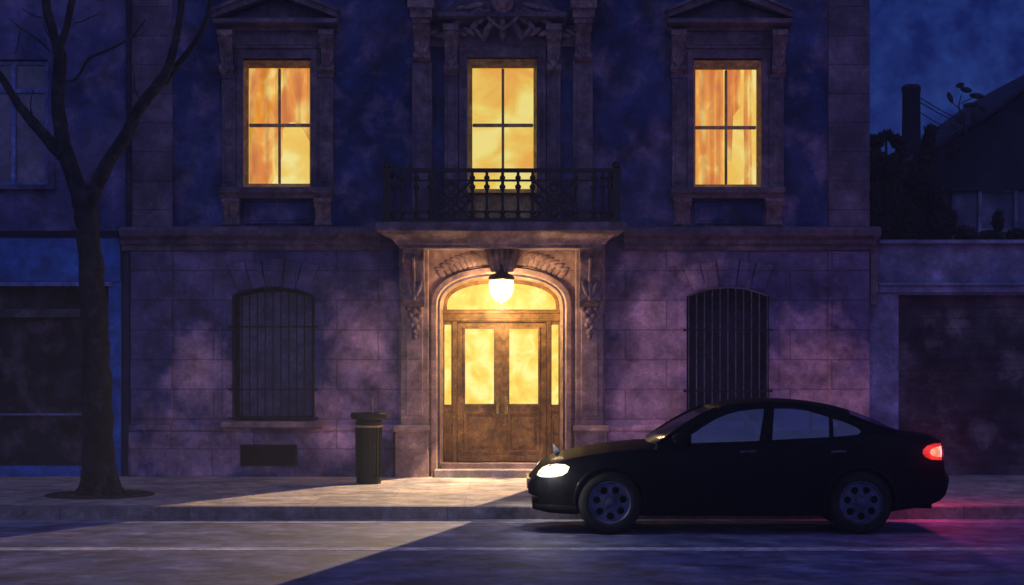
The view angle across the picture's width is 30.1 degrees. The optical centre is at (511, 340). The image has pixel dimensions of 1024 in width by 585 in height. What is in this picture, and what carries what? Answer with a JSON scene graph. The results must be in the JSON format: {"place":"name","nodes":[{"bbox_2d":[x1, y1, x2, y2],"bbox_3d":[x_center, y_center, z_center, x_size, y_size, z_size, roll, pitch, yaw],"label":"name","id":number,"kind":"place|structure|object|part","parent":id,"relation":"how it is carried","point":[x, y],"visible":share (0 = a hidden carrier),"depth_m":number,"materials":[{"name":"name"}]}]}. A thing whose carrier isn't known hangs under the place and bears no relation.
{"place":"outdoors","nodes":[
{"label":"outdoors","id":0,"kind":"place"},
{"bbox_2d":[0,0,130,475],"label":"shop building","id":1,"kind":"structure","parent":0,"point":[41,422],"depth_m":28.93,"materials":[{"name":"blue paint"}]},
{"bbox_2d":[0,53,54,189],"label":"window","id":2,"kind":"structure","parent":1,"relation":"in","point":[26,163],"depth_m":29.05,"materials":[{"name":"blue glass"}]},
{"bbox_2d":[0,523,1023,584],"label":"road","id":3,"kind":"structure","parent":0,"point":[511,567],"depth_m":19.58,"materials":[{"name":"grey asphalt"}]},
{"bbox_2d":[0,547,1023,550],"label":"road marking","id":4,"kind":"object","parent":3,"relation":"on","point":[511,548],"depth_m":20.25,"materials":[{"name":"paint"}]},
{"bbox_2d":[0,519,1023,522],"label":"gutter","id":5,"kind":"object","parent":3,"relation":"on","point":[483,521],"visible":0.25,"depth_m":23.32,"materials":[{"name":"concrete"}]},
{"bbox_2d":[526,398,948,533],"bbox_3d":[2.602,1.451,22.600,4.857,1.536,2.140,0,0,0],"label":"sedan car","id":6,"kind":"object","parent":3,"relation":"on","point":[850,473],"visible":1,"depth_m":21.74,"materials":[{"name":"black paint"}]},
{"bbox_3d":[2.354,1.536,21.705,1.029,0.678,0.089,0,0,0],"label":"door","id":7,"kind":"part","parent":6,"relation":"part of","materials":[{"name":"black paint"}]},
{"bbox_3d":[3.347,1.509,21.698,0.930,0.732,0.087,0,0,0],"label":"door","id":8,"kind":"part","parent":6,"relation":"part of","materials":[{"name":"black paint"}]},
{"bbox_2d":[0,476,1023,504],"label":"sidewalk","id":9,"kind":"structure","parent":0,"point":[961,490],"depth_m":25.99,"materials":[{"name":"grey concrete"}]},
{"bbox_2d":[44,489,154,498],"bbox_3d":[-5.497,2.055,25.400,1.440,0.050,1.440,0,0,0],"label":"soil patch","id":10,"kind":"object","parent":9,"relation":"on","point":[68,494],"visible":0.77,"depth_m":25.05,"materials":[{"name":"soil"}]},
{"bbox_2d":[0,0,229,495],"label":"street tree","id":11,"kind":"object","parent":9,"relation":"on","point":[99,476],"visible":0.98,"depth_m":25.26,"materials":[{"name":"brown plant"}]},
{"bbox_2d":[350,398,386,483],"bbox_3d":[-2.064,1.442,27.450,0.527,1.237,0.527,0,0,0],"label":"litter bin","id":12,"kind":"object","parent":9,"relation":"on","point":[368,439],"visible":1,"depth_m":27.30,"materials":[{"name":"metal"}]},
{"bbox_2d":[119,0,880,477],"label":"town house","id":13,"kind":"structure","parent":9,"relation":"on","point":[441,166],"depth_m":28.87,"materials":[{"name":"stone"}]},
{"bbox_2d":[125,0,131,226],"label":"drainpipe","id":14,"kind":"object","parent":13,"relation":"attached to","point":[128,70],"visible":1,"depth_m":28.79,"materials":[{"name":"metal"}]},
{"bbox_2d":[249,68,282,183],"bbox_3d":[-3.790,-3.266,29.318,0.515,1.862,0.095,0,0,0],"label":"curtain","id":15,"kind":"object","parent":13,"relation":"hanging from","point":[263,109],"visible":0.91,"depth_m":29.32,"materials":[{"name":"brown fabric"}]},
{"bbox_2d":[221,259,323,427],"bbox_3d":[-3.623,0.044,28.970,1.539,2.562,0.540,0,0,0],"label":"window","id":16,"kind":"structure","parent":13,"relation":"in","point":[278,333],"depth_m":29.16,"materials":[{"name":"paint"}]},
{"bbox_2d":[211,0,340,226],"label":"window","id":17,"kind":"structure","parent":13,"relation":"in","point":[274,29],"depth_m":28.84,"materials":[{"name":"grey stone"}]},
{"bbox_2d":[282,68,309,141],"bbox_3d":[-3.299,-3.582,29.318,0.527,1.230,0.095,0,0,0],"label":"curtain","id":18,"kind":"object","parent":13,"relation":"hanging from","point":[296,97],"visible":0.82,"depth_m":29.31,"materials":[{"name":"brown fabric"}]},
{"bbox_2d":[457,323,500,461],"bbox_3d":[-0.499,0.798,29.177,0.679,2.127,0.146,0,0,0],"label":"door leaf","id":19,"kind":"structure","parent":13,"relation":"in","point":[478,344],"depth_m":29.19,"materials":[{"name":"brown wood"}]},
{"bbox_2d":[488,264,513,303],"bbox_3d":[-0.159,-0.849,28.387,0.390,0.617,0.404,0,0,0],"label":"wall lantern","id":20,"kind":"object","parent":13,"relation":"attached to","point":[501,284],"depth_m":28.25,"materials":[{"name":"white glass"}]},
{"bbox_2d":[404,0,600,217],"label":"window","id":21,"kind":"structure","parent":13,"relation":"in","point":[500,30],"depth_m":28.76,"materials":[{"name":"grey stone"}]},
{"bbox_2d":[503,323,545,461],"bbox_3d":[0.187,0.798,29.177,0.679,2.127,0.146,0,0,0],"label":"door leaf","id":22,"kind":"structure","parent":13,"relation":"in","point":[524,344],"depth_m":29.19,"materials":[{"name":"brown wood"}]},
{"bbox_2d":[695,70,722,183],"bbox_3d":[3.002,-3.254,29.317,0.504,1.885,0.095,0,0,0],"label":"curtain","id":23,"kind":"object","parent":13,"relation":"hanging from","point":[708,112],"visible":0.73,"depth_m":29.31,"materials":[{"name":"brown fabric"}]},
{"bbox_2d":[677,259,778,427],"bbox_3d":[3.266,0.044,28.970,1.539,2.562,0.540,0,0,0],"label":"window","id":24,"kind":"structure","parent":13,"relation":"in","point":[721,327],"depth_m":29.16,"materials":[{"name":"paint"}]},
{"bbox_2d":[664,0,794,226],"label":"window","id":25,"kind":"structure","parent":13,"relation":"in","point":[725,29],"depth_m":28.84,"materials":[{"name":"grey stone"}]},
{"bbox_2d":[727,70,740,161],"bbox_3d":[3.400,-3.467,29.317,0.240,1.459,0.096,0,0,0],"label":"curtain","id":26,"kind":"object","parent":13,"relation":"hanging from","point":[733,92],"visible":0.88,"depth_m":29.30,"materials":[{"name":"brown fabric"}]},
{"bbox_2d":[744,70,752,183],"bbox_3d":[3.636,-3.254,29.317,0.137,1.885,0.096,0,0,0],"label":"curtain","id":27,"kind":"object","parent":13,"relation":"hanging from","point":[748,105],"visible":0.84,"depth_m":29.30,"materials":[{"name":"brown fabric"}]},
{"bbox_2d":[870,128,922,239],"bbox_3d":[6.573,-0.691,33.180,1.107,6.027,0.844,0,0,0],"label":"dark tree","id":28,"kind":"object","parent":9,"relation":"on","point":[894,213],"visible":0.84,"depth_m":32.99,"materials":[{"name":"black plant"}]},
{"bbox_2d":[902,123,963,239],"bbox_3d":[7.395,-0.773,33.799,1.260,6.190,0.760,0,0,0],"label":"dark tree","id":29,"kind":"object","parent":9,"relation":"on","point":[924,187],"visible":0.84,"depth_m":33.61,"materials":[{"name":"black plant"}]},
{"bbox_2d":[897,75,1023,197],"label":"roof","id":30,"kind":"structure","parent":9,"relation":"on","point":[992,148],"depth_m":37.90,"materials":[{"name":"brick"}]},
{"bbox_2d":[945,184,1023,239],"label":"annex","id":31,"kind":"object","parent":9,"relation":"on","point":[976,206],"visible":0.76,"depth_m":34.90,"materials":[{"name":"paint"}]},
{"bbox_2d":[978,190,1017,231],"bbox_3d":[8.893,-2.387,34.915,0.726,0.810,0.130,0,0,0],"label":"window","id":32,"kind":"structure","parent":31,"relation":"in","point":[1006,200],"depth_m":34.92,"materials":[{"name":"glass"}]},
{"bbox_2d":[953,207,1023,239],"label":"dark shrub","id":33,"kind":"object","parent":9,"relation":"on","point":[965,232],"visible":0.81,"depth_m":32.41,"materials":[{"name":"green plant"}]},
{"bbox_2d":[870,240,1023,475],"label":"garage","id":34,"kind":"structure","parent":0,"point":[947,343],"depth_m":29.20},
{"bbox_2d":[870,0,1023,155],"label":"sky","id":35,"kind":"structure","parent":0,"point":[936,46],"materials":[{"name":"blue"}]},
{"bbox_2d":[947,82,986,140],"bbox_3d":[8.934,-4.491,37.400,0.794,1.155,0.057,0,0,0],"label":"sapling","id":36,"kind":"object","parent":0,"point":[974,117],"visible":1,"depth_m":37.38,"materials":[{"name":"green plant"}]},
{"bbox_3d":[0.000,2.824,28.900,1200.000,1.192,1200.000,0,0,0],"label":"ground","id":37,"kind":"structure","parent":0,"visible":0},
{"bbox_2d":[0,505,1023,518],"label":"kerb","id":38,"kind":"structure","parent":37,"relation":"on","point":[366,512],"depth_m":23.60,"materials":[{"name":"concrete"}]},
{"bbox_2d":[901,84,920,157],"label":"factory chimney","id":39,"kind":"object","parent":37,"relation":"on","point":[911,122],"visible":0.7,"depth_m":40.73,"materials":[{"name":"brick"}]},
{"bbox_2d":[920,112,953,130],"bbox_3d":[8.836,-4.567,39.651,0.034,0.706,2.511,0,0,-4],"label":"cable","id":40,"kind":"object","parent":39,"relation":"attached to","point":[937,122],"visible":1,"depth_m":39.61,"materials":[{"name":"rubber"}]},
{"bbox_2d":[920,97,956,118],"bbox_3d":[8.913,-4.829,39.651,0.035,0.802,2.526,0,0,-7],"label":"cable","id":41,"kind":"object","parent":39,"relation":"attached to","point":[938,108],"visible":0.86,"depth_m":39.76,"materials":[{"name":"rubber"}]},
{"bbox_2d":[920,102,962,124],"bbox_3d":[8.960,-4.718,39.652,0.037,0.826,2.539,0,0,-9],"label":"cable","id":42,"kind":"object","parent":39,"relation":"attached to","point":[940,113],"visible":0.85,"depth_m":39.81,"materials":[{"name":"rubber"}]}
]}

